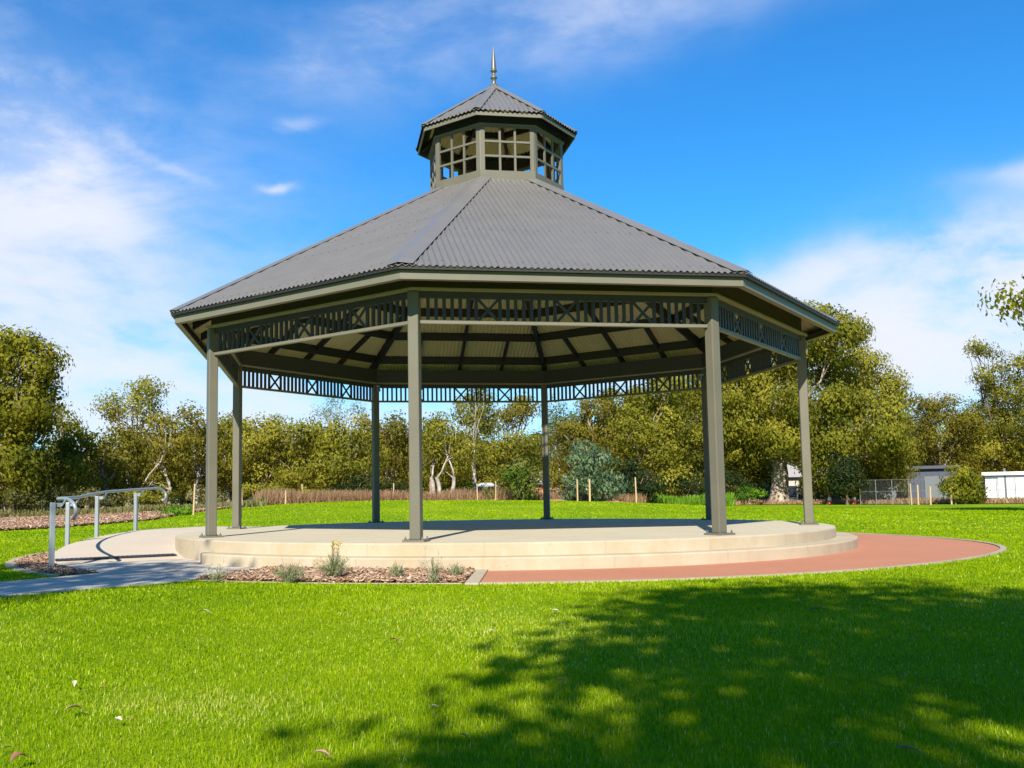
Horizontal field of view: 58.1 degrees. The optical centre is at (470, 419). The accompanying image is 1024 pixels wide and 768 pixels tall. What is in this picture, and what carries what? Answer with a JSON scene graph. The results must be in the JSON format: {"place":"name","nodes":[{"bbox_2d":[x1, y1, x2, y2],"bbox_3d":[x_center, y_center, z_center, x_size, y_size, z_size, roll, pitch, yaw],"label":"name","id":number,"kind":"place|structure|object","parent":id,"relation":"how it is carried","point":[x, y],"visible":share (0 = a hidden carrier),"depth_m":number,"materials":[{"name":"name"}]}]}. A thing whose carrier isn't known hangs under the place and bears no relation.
{"place":"outdoors","nodes":[
{"label":"outdoors","id":0,"kind":"place"},
{"bbox_2d":[0,559,257,596],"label":"path","id":1,"kind":"structure","parent":0,"point":[125,574],"depth_m":9.43,"materials":[{"name":"concrete"}]},
{"bbox_2d":[477,483,498,492],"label":"shed","id":2,"kind":"structure","parent":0,"point":[483,484],"depth_m":67.81,"materials":[{"name":"white paint"}]},
{"bbox_2d":[1,496,985,530],"bbox_3d":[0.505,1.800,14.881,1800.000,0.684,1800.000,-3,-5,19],"label":"ground","id":3,"kind":"structure","parent":0,"point":[199,511],"depth_m":32.38,"materials":[{"name":"brown soil"}]},
{"bbox_2d":[5,550,58,576],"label":"kerb","id":4,"kind":"structure","parent":3,"relation":"on","point":[9,564],"depth_m":10.75,"materials":[{"name":"concrete"}]},
{"bbox_2d":[33,441,65,509],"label":"gum tree","id":5,"kind":"object","parent":3,"relation":"on","point":[43,487],"visible":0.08,"depth_m":71.44,"materials":[{"name":"green plant"}]},
{"bbox_2d":[25,396,119,509],"bbox_3d":[-20.146,1.889,45.479,6.080,5.992,4.277,-5,-7,42],"label":"gum tree","id":6,"kind":"object","parent":3,"relation":"on","point":[72,470],"visible":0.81,"depth_m":44.70,"materials":[{"name":"green plant"}]},
{"bbox_2d":[48,443,122,507],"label":"gum tree","id":7,"kind":"object","parent":3,"relation":"on","point":[82,482],"visible":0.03,"depth_m":71.70,"materials":[{"name":"green plant"}]},
{"bbox_2d":[74,418,147,508],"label":"gum tree","id":8,"kind":"object","parent":3,"relation":"on","point":[109,466],"visible":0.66,"depth_m":47.98,"materials":[{"name":"green plant"}]},
{"bbox_2d":[84,374,174,505],"bbox_3d":[-21.715,1.639,58.526,5.259,9.226,5.442,-3,-5,19],"label":"gum tree","id":9,"kind":"object","parent":3,"relation":"on","point":[115,411],"visible":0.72,"depth_m":58.44,"materials":[{"name":"green plant"}]},
{"bbox_2d":[111,408,205,504],"bbox_3d":[-17.221,2.386,50.636,5.889,6.202,4.576,-4,-6,34],"label":"gum tree","id":10,"kind":"object","parent":3,"relation":"on","point":[155,473],"visible":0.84,"depth_m":50.50,"materials":[{"name":"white plant"}]},
{"bbox_2d":[131,430,201,503],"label":"gum tree","id":11,"kind":"object","parent":3,"relation":"on","point":[170,499],"visible":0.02,"depth_m":76.24,"materials":[{"name":"green plant"}]},
{"bbox_2d":[166,399,231,503],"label":"gum tree","id":12,"kind":"object","parent":3,"relation":"on","point":[221,468],"visible":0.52,"depth_m":53.76,"materials":[{"name":"green plant"}]},
{"bbox_2d":[173,435,229,499],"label":"gum tree","id":13,"kind":"object","parent":3,"relation":"on","point":[187,487],"visible":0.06,"depth_m":75.39,"materials":[{"name":"green plant"}]},
{"bbox_2d":[202,410,247,502],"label":"gum tree","id":14,"kind":"object","parent":3,"relation":"on","point":[225,422],"visible":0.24,"depth_m":55.62,"materials":[{"name":"green plant"}]},
{"bbox_2d":[246,430,297,496],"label":"gum tree","id":15,"kind":"object","parent":3,"relation":"on","point":[281,468],"visible":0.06,"depth_m":79.02,"materials":[{"name":"green plant"}]},
{"bbox_2d":[199,580,461,583],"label":"kerb","id":16,"kind":"structure","parent":3,"relation":"on","point":[334,583],"depth_m":8.42,"materials":[{"name":"concrete"}]},
{"bbox_2d":[309,395,371,484],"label":"gum tree","id":17,"kind":"object","parent":3,"relation":"on","point":[334,418],"visible":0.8,"depth_m":78.92,"materials":[{"name":"green plant"}]},
{"bbox_2d":[389,427,456,494],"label":"gum tree","id":18,"kind":"object","parent":3,"relation":"on","point":[426,489],"visible":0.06,"depth_m":80.67,"materials":[{"name":"green plant"}]},
{"bbox_2d":[422,417,448,493],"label":"gum tree","id":19,"kind":"object","parent":3,"relation":"on","point":[425,421],"visible":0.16,"depth_m":75.48,"materials":[{"name":"green plant"}]},
{"bbox_2d":[54,519,857,570],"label":"concrete platform","id":20,"kind":"structure","parent":3,"relation":"on","point":[524,544],"depth_m":10.95,"materials":[{"name":"beige concrete"}]},
{"bbox_2d":[48,487,167,567],"bbox_3d":[-5.652,1.522,13.949,1.003,1.066,6.212,0,-5,-9],"label":"handrail","id":21,"kind":"object","parent":20,"relation":"on","point":[53,506],"visible":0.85,"depth_m":14.02,"materials":[{"name":"metal"}]},
{"bbox_2d":[169,46,839,541],"bbox_3d":[0.444,-2.293,15.228,9.771,8.099,9.771,-4,-6,36],"label":"gazebo","id":22,"kind":"object","parent":20,"relation":"on","point":[495,264],"visible":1,"depth_m":12.88,"materials":[{"name":"metal"}]},
{"bbox_2d":[430,138,436,189],"bbox_3d":[-0.605,-4.047,15.217,0.040,0.945,0.874,0,-5,-9],"label":"cupola window","id":23,"kind":"structure","parent":22,"relation":"in","point":[433,181],"depth_m":15.31,"materials":[{"name":"paint"}]},
{"bbox_2d":[441,161,461,179],"bbox_3d":[-0.417,-3.985,15.984,0.040,0.945,0.874,-4,-6,36],"label":"cupola window","id":24,"kind":"structure","parent":22,"relation":"in","point":[455,169],"depth_m":16.09,"materials":[{"name":"paint"}]},
{"bbox_2d":[436,124,479,187],"bbox_3d":[-0.193,-4.110,14.544,0.874,0.945,0.040,-4,-6,36],"label":"cupola window","id":25,"kind":"structure","parent":22,"relation":"in","point":[465,177],"depth_m":14.52,"materials":[{"name":"paint"}]},
{"bbox_2d":[480,124,535,180],"bbox_3d":[0.576,-4.137,14.358,0.874,0.945,0.040,0,-5,-9],"label":"cupola window","id":26,"kind":"structure","parent":22,"relation":"in","point":[496,174],"depth_m":14.34,"materials":[{"name":"paint"}]},
{"bbox_2d":[534,128,563,189],"bbox_3d":[1.253,-4.112,14.769,0.040,0.945,0.874,-4,-6,36],"label":"cupola window","id":27,"kind":"structure","parent":22,"relation":"in","point":[538,176],"depth_m":14.77,"materials":[{"name":"paint"}]},
{"bbox_2d":[548,145,562,183],"bbox_3d":[1.440,-4.050,15.536,0.040,0.945,0.874,0,-5,-9],"label":"cupola window","id":28,"kind":"structure","parent":22,"relation":"in","point":[556,151],"depth_m":15.43,"materials":[{"name":"paint"}]},
{"bbox_2d":[426,430,490,489],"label":"gum tree","id":29,"kind":"object","parent":3,"relation":"on","point":[460,459],"visible":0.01,"depth_m":83.08,"materials":[{"name":"green plant"}]},
{"bbox_2d":[465,569,487,584],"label":"kerb","id":30,"kind":"structure","parent":3,"relation":"on","point":[476,576],"depth_m":8.61,"materials":[{"name":"concrete"}]},
{"bbox_2d":[457,434,537,489],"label":"gum tree","id":31,"kind":"object","parent":3,"relation":"on","point":[482,479],"visible":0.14,"depth_m":78.62,"materials":[{"name":"green plant"}]},
{"bbox_2d":[0,454,995,509],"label":"wood","id":32,"kind":"object","parent":3,"relation":"on","point":[182,501],"visible":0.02,"depth_m":99.52,"materials":[{"name":"brown wood"}]},
{"bbox_2d":[491,390,540,484],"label":"gum tree","id":33,"kind":"object","parent":3,"relation":"on","point":[513,410],"visible":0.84,"depth_m":65.20,"materials":[{"name":"olive green foliage"},{"name":"bark"}]},
{"bbox_2d":[494,429,570,486],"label":"gum tree","id":34,"kind":"object","parent":3,"relation":"on","point":[539,444],"visible":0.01,"depth_m":80.97,"materials":[{"name":"green plant"}]},
{"bbox_2d":[537,393,578,495],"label":"gum tree","id":35,"kind":"object","parent":3,"relation":"on","point":[555,415],"visible":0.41,"depth_m":73.30,"materials":[{"name":"green plant"}]},
{"bbox_2d":[536,413,591,492],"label":"gum tree","id":36,"kind":"object","parent":3,"relation":"on","point":[560,443],"visible":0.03,"depth_m":83.27,"materials":[{"name":"green plant"}]},
{"bbox_2d":[538,382,640,492],"bbox_3d":[7.877,1.926,61.721,7.279,8.430,5.876,-3,-5,19],"label":"gum tree","id":37,"kind":"object","parent":3,"relation":"on","point":[589,433],"visible":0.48,"depth_m":60.90,"materials":[{"name":"olive green foliage"},{"name":"bark"}]},
{"bbox_2d":[572,402,641,468],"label":"gum tree","id":38,"kind":"object","parent":3,"relation":"on","point":[599,428],"visible":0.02,"depth_m":82.36,"materials":[{"name":"green plant"}]},
{"bbox_2d":[480,532,1006,584],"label":"kerb","id":39,"kind":"structure","parent":3,"relation":"on","point":[1002,548],"depth_m":8.82,"materials":[{"name":"concrete"}]},
{"bbox_2d":[787,464,801,499],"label":"house","id":40,"kind":"structure","parent":3,"relation":"on","point":[792,488],"depth_m":75.32,"materials":[{"name":"tile"}]},
{"bbox_2d":[788,486,796,496],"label":"window","id":41,"kind":"structure","parent":40,"relation":"in","point":[792,490],"depth_m":75.23,"materials":[{"name":"black glass"}]},
{"bbox_2d":[870,412,953,498],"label":"gum tree","id":42,"kind":"object","parent":3,"relation":"on","point":[902,492],"visible":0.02,"depth_m":85.20,"materials":[{"name":"green plant"}]},
{"bbox_2d":[859,476,1023,504],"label":"wire fence","id":43,"kind":"object","parent":3,"relation":"on","point":[943,502],"visible":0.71,"depth_m":52.12,"materials":[{"name":"grey metal"}]},
{"bbox_2d":[0,500,1023,767],"bbox_3d":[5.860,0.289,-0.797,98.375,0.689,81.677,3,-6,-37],"label":"lawn","id":44,"kind":"structure","parent":0,"point":[298,509],"depth_m":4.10,"materials":[{"name":"green plant"}]},
{"bbox_2d":[16,559,98,575],"bbox_3d":[-5.563,1.966,12.488,1.092,0.120,6.050,1,-5,-21],"label":"mulch patch","id":45,"kind":"object","parent":44,"relation":"on","point":[66,573],"visible":0.05,"depth_m":10.03,"materials":[{"name":"brown wood"}]},
{"bbox_2d":[13,551,95,574],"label":"wood chips","id":46,"kind":"object","parent":45,"relation":"on","point":[38,559],"visible":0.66,"depth_m":10.92,"materials":[{"name":"brown wood"}]},
{"bbox_2d":[198,571,474,582],"bbox_3d":[-1.147,1.622,9.217,2.758,0.120,1.551,-3,-5,19],"label":"mulch patch","id":47,"kind":"object","parent":44,"relation":"on","point":[466,579],"visible":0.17,"depth_m":8.45,"materials":[{"name":"brown wood"}]},
{"bbox_2d":[196,564,474,582],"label":"bark chips","id":48,"kind":"object","parent":47,"relation":"on","point":[378,574],"visible":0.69,"depth_m":8.87,"materials":[{"name":"brown wood"}]},
{"bbox_2d":[205,559,235,582],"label":"silver plant","id":49,"kind":"object","parent":48,"relation":"on","point":[216,579],"visible":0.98,"depth_m":8.63,"materials":[{"name":"green plant"}]},
{"bbox_2d":[271,555,311,583],"bbox_3d":[-1.677,1.371,8.487,0.340,0.291,0.359,3,-6,-36],"label":"silver plant","id":50,"kind":"object","parent":48,"relation":"on","point":[288,575],"visible":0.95,"depth_m":8.45,"materials":[{"name":"green plant"}]},
{"bbox_2d":[312,539,350,577],"bbox_3d":[-1.296,1.334,8.747,0.403,0.392,0.397,-3,-5,19],"label":"silver plant","id":51,"kind":"object","parent":48,"relation":"on","point":[333,568],"visible":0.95,"depth_m":8.71,"materials":[{"name":"green plant"}]},
{"bbox_2d":[387,559,406,576],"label":"silver plant","id":52,"kind":"object","parent":48,"relation":"on","point":[395,570],"visible":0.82,"depth_m":8.66,"materials":[{"name":"green plant"}]},
{"bbox_2d":[417,545,445,583],"bbox_3d":[-0.357,1.294,8.268,0.276,0.368,0.257,1,-5,-20],"label":"silver plant","id":53,"kind":"object","parent":48,"relation":"on","point":[431,574],"visible":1,"depth_m":8.25,"materials":[{"name":"green plant"}]},
{"bbox_2d":[446,562,466,574],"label":"silver plant","id":54,"kind":"object","parent":48,"relation":"on","point":[455,570],"visible":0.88,"depth_m":8.73,"materials":[{"name":"green plant"}]},
{"bbox_2d":[481,479,494,499],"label":"sapling","id":55,"kind":"object","parent":44,"relation":"on","point":[485,493],"visible":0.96,"depth_m":40.88,"materials":[{"name":"green plant"}]},
{"bbox_2d":[495,455,542,499],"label":"young tree","id":56,"kind":"object","parent":44,"relation":"on","point":[523,482],"visible":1,"depth_m":40.65,"materials":[{"name":"green plant"}]},
{"bbox_2d":[557,438,634,501],"bbox_3d":[5.480,2.356,40.522,3.374,3.165,2.256,-3,-5,19],"label":"young gum","id":57,"kind":"object","parent":44,"relation":"on","point":[589,466],"visible":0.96,"depth_m":40.30,"materials":[{"name":"green plant"}]},
{"bbox_2d":[603,455,667,502],"bbox_3d":[7.997,3.134,45.318,3.426,2.798,1.960,-1,-5,4],"label":"young gum","id":58,"kind":"object","parent":44,"relation":"on","point":[631,471],"visible":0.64,"depth_m":44.96,"materials":[{"name":"green plant"}]},
{"bbox_2d":[632,492,740,506],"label":"green weeds","id":59,"kind":"object","parent":44,"relation":"on","point":[692,500],"visible":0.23,"depth_m":46.37,"materials":[{"name":"green plant"}]},
{"bbox_2d":[822,453,874,504],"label":"young tree","id":60,"kind":"object","parent":44,"relation":"on","point":[845,480],"visible":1,"depth_m":54.17,"materials":[{"name":"green plant"}]},
{"bbox_2d":[936,462,990,503],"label":"young tree","id":61,"kind":"object","parent":44,"relation":"on","point":[967,481],"visible":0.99,"depth_m":49.71,"materials":[{"name":"green plant"}]},
{"bbox_2d":[977,276,1023,346],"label":"shade tree","id":62,"kind":"object","parent":44,"relation":"on","point":[1010,300],"visible":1,"depth_m":29.34,"materials":[{"name":"green plant"}]},
{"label":"mulch bed","id":63,"kind":"structure","parent":44,"relation":"on","visible":0},
{"bbox_2d":[0,488,49,513],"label":"shrub","id":64,"kind":"object","parent":63,"relation":"on","point":[21,504],"visible":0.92,"depth_m":37.40,"materials":[{"name":"green plant"}]},
{"bbox_2d":[0,323,74,511],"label":"gum tree","id":65,"kind":"object","parent":63,"relation":"on","point":[19,428],"visible":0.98,"depth_m":38.72,"materials":[{"name":"green plant"}]},
{"bbox_2d":[34,484,80,508],"bbox_3d":[-17.483,3.471,39.136,1.989,1.421,1.555,0,-5,-11],"label":"shrub","id":66,"kind":"object","parent":63,"relation":"on","point":[52,497],"visible":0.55,"depth_m":38.98,"materials":[{"name":"green plant"}]},
{"bbox_2d":[74,486,129,508],"bbox_3d":[-16.377,3.579,40.731,2.555,1.406,1.578,0,-5,-10],"label":"shrub","id":67,"kind":"object","parent":63,"relation":"on","point":[90,501],"visible":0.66,"depth_m":40.66,"materials":[{"name":"green plant"}]},
{"bbox_2d":[0,505,244,529],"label":"mulch chips","id":68,"kind":"object","parent":63,"relation":"on","point":[24,522],"visible":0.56,"depth_m":30.83,"materials":[{"name":"brown wood"}]},
{"bbox_2d":[0,498,267,517],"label":"weeds","id":69,"kind":"object","parent":63,"relation":"on","point":[144,507],"visible":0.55,"depth_m":36.14,"materials":[{"name":"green plant"}]},
{"bbox_2d":[120,481,180,505],"bbox_3d":[-14.515,3.523,41.364,2.383,1.512,1.956,-3,-5,19],"label":"shrub","id":70,"kind":"object","parent":63,"relation":"on","point":[145,498],"visible":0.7,"depth_m":41.24,"materials":[{"name":"green plant"}]},
{"bbox_2d":[155,503,195,515],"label":"shrub","id":71,"kind":"object","parent":63,"relation":"on","point":[178,511],"visible":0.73,"depth_m":32.52,"materials":[{"name":"green plant"}]},
{"bbox_2d":[185,486,231,504],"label":"shrub","id":72,"kind":"object","parent":63,"relation":"on","point":[203,499],"visible":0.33,"depth_m":40.99,"materials":[{"name":"green plant"}]},
{"bbox_2d":[0,0,1023,501],"label":"sky","id":73,"kind":"structure","parent":0,"point":[862,156],"materials":[{"name":"blue"}]},
{"bbox_2d":[481,533,998,581],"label":"red paving","id":74,"kind":"structure","parent":0,"point":[872,550],"depth_m":9.79,"materials":[{"name":"red coloured concrete"}]},
{"bbox_2d":[648,497,1023,504],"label":"long grass","id":75,"kind":"structure","parent":0,"point":[842,501],"depth_m":54.81,"materials":[{"name":"brown plant"}]},
{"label":"dirt verge","id":76,"kind":"structure","parent":0,"visible":0},
{"bbox_2d":[597,376,703,495],"bbox_3d":[11.339,0.825,57.805,6.538,10.010,5.573,-3,-5,19],"label":"gum tree","id":77,"kind":"object","parent":76,"relation":"on","point":[653,440],"visible":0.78,"depth_m":56.90,"materials":[{"name":"green plant"}]},
{"bbox_2d":[648,377,703,497],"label":"gum tree","id":78,"kind":"object","parent":76,"relation":"on","point":[681,405],"visible":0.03,"depth_m":81.30,"materials":[{"name":"green plant"}]},
{"bbox_2d":[652,470,704,496],"bbox_3d":[12.909,4.263,56.366,4.022,2.397,2.468,-3,-5,19],"label":"shrub","id":79,"kind":"object","parent":76,"relation":"on","point":[682,484],"visible":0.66,"depth_m":55.97,"materials":[{"name":"green plant"}]},
{"bbox_2d":[668,365,749,495],"bbox_3d":[16.015,0.123,61.906,6.425,11.918,6.924,-3,-5,19],"label":"gum tree","id":80,"kind":"object","parent":76,"relation":"on","point":[694,435],"visible":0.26,"depth_m":60.83,"materials":[{"name":"green plant"}]},
{"bbox_2d":[725,467,757,499],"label":"shrub","id":81,"kind":"object","parent":76,"relation":"on","point":[728,475],"visible":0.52,"depth_m":59.10,"materials":[{"name":"green plant"}]},
{"bbox_2d":[733,485,767,504],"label":"shrub","id":82,"kind":"object","parent":76,"relation":"on","point":[751,494],"visible":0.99,"depth_m":58.03,"materials":[{"name":"green plant"}]},
{"bbox_2d":[737,487,770,500],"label":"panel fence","id":83,"kind":"object","parent":76,"relation":"on","point":[766,489],"visible":0.13,"depth_m":66.51,"materials":[{"name":"black metal"}]},
{"bbox_2d":[702,297,926,502],"bbox_3d":[21.616,-1.048,59.263,14.451,13.646,10.467,-3,-5,19],"label":"gum tree","id":84,"kind":"object","parent":76,"relation":"on","point":[766,433],"visible":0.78,"depth_m":57.47,"materials":[{"name":"green plant"}]},
{"bbox_2d":[798,487,839,499],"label":"panel fence","id":85,"kind":"object","parent":76,"relation":"on","point":[801,497],"visible":0.11,"depth_m":66.25,"materials":[{"name":"grey metal"}]},
{"bbox_2d":[864,486,900,498],"bbox_3d":[28.095,5.122,62.803,2.326,1.158,0.070,-3,-5,24],"label":"panel fence","id":86,"kind":"object","parent":76,"relation":"on","point":[894,496],"visible":0.11,"depth_m":62.60,"materials":[{"name":"grey metal"}]},
{"bbox_2d":[906,465,959,498],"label":"shed","id":87,"kind":"structure","parent":76,"relation":"on","point":[932,473],"depth_m":58.91,"materials":[{"name":"grey paint"}]},
{"bbox_2d":[924,476,952,498],"bbox_3d":[29.858,4.569,58.632,1.600,1.900,0.070,-3,-5,26],"label":"door","id":88,"kind":"structure","parent":87,"relation":"in","point":[933,478],"depth_m":58.76,"materials":[{"name":"grey paint"}]},
{"bbox_2d":[903,391,996,475],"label":"gum tree","id":89,"kind":"object","parent":76,"relation":"on","point":[928,437],"visible":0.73,"depth_m":68.42,"materials":[{"name":"green plant"}]},
{"bbox_2d":[951,334,1023,479],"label":"gum tree","id":90,"kind":"object","parent":76,"relation":"on","point":[1002,450],"visible":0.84,"depth_m":68.90,"materials":[{"name":"green plant"}]},
{"bbox_2d":[975,424,1023,487],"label":"gum tree","id":91,"kind":"object","parent":76,"relation":"on","point":[990,460],"visible":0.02,"depth_m":76.74,"materials":[{"name":"green plant"}]},
{"bbox_2d":[982,468,1023,498],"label":"shed","id":92,"kind":"structure","parent":76,"relation":"on","point":[1019,475],"depth_m":52.99,"materials":[{"name":"white paint"}]},
{"bbox_2d":[997,475,1023,498],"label":"door","id":93,"kind":"structure","parent":92,"relation":"in","point":[1001,477],"depth_m":52.83,"materials":[{"name":"white paint"}]},
{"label":"scrub verge","id":94,"kind":"structure","parent":0,"visible":0},
{"bbox_2d":[219,411,305,496],"bbox_3d":[-12.402,2.588,54.288,4.916,6.280,5.284,3,-6,-39],"label":"gum tree","id":95,"kind":"object","parent":94,"relation":"on","point":[255,465],"visible":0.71,"depth_m":53.91,"materials":[{"name":"green plant"}]},
{"bbox_2d":[242,480,296,498],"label":"shrub","id":96,"kind":"object","parent":94,"relation":"on","point":[248,491],"visible":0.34,"depth_m":46.41,"materials":[{"name":"green plant"}]},
{"bbox_2d":[268,414,345,491],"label":"gum tree","id":97,"kind":"object","parent":94,"relation":"on","point":[290,476],"visible":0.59,"depth_m":52.12,"materials":[{"name":"green plant"}]},
{"bbox_2d":[297,418,390,492],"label":"gum tree","id":98,"kind":"object","parent":94,"relation":"on","point":[343,468],"visible":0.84,"depth_m":50.25,"materials":[{"name":"green plant"}]},
{"bbox_2d":[328,473,385,492],"bbox_3d":[-6.174,3.919,49.425,3.161,2.245,1.959,-1,-5,-2],"label":"shrub","id":99,"kind":"object","parent":94,"relation":"on","point":[358,484],"visible":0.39,"depth_m":49.22,"materials":[{"name":"green plant"}]},
{"bbox_2d":[348,410,400,484],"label":"gum tree","id":100,"kind":"object","parent":94,"relation":"on","point":[363,422],"visible":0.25,"depth_m":60.63,"materials":[{"name":"green plant"}]},
{"bbox_2d":[371,478,408,492],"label":"shrub","id":101,"kind":"object","parent":94,"relation":"on","point":[400,486],"visible":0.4,"depth_m":51.53,"materials":[{"name":"green plant"}]},
{"bbox_2d":[363,409,425,490],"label":"gum tree","id":102,"kind":"object","parent":94,"relation":"on","point":[388,436],"visible":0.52,"depth_m":54.76,"materials":[{"name":"olive green foliage"},{"name":"white bark"}]},
{"bbox_2d":[407,411,481,493],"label":"gum tree","id":103,"kind":"object","parent":94,"relation":"on","point":[441,440],"visible":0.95,"depth_m":53.82,"materials":[{"name":"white plant"}]},
{"bbox_2d":[251,487,649,504],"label":"dry grass","id":104,"kind":"structure","parent":94,"relation":"on","point":[276,497],"depth_m":41.65,"materials":[{"name":"brown plant"}]},
{"bbox_2d":[435,477,476,492],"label":"shrub","id":105,"kind":"object","parent":94,"relation":"on","point":[443,487],"visible":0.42,"depth_m":55.58,"materials":[{"name":"green plant"}]},
{"bbox_2d":[445,389,504,490],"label":"gum tree","id":106,"kind":"object","parent":94,"relation":"on","point":[481,424],"visible":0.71,"depth_m":59.09,"materials":[{"name":"green plant"}]},
{"bbox_2d":[473,428,558,492],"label":"gum tree","id":107,"kind":"object","parent":94,"relation":"on","point":[512,448],"visible":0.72,"depth_m":51.46,"materials":[{"name":"green plant"}]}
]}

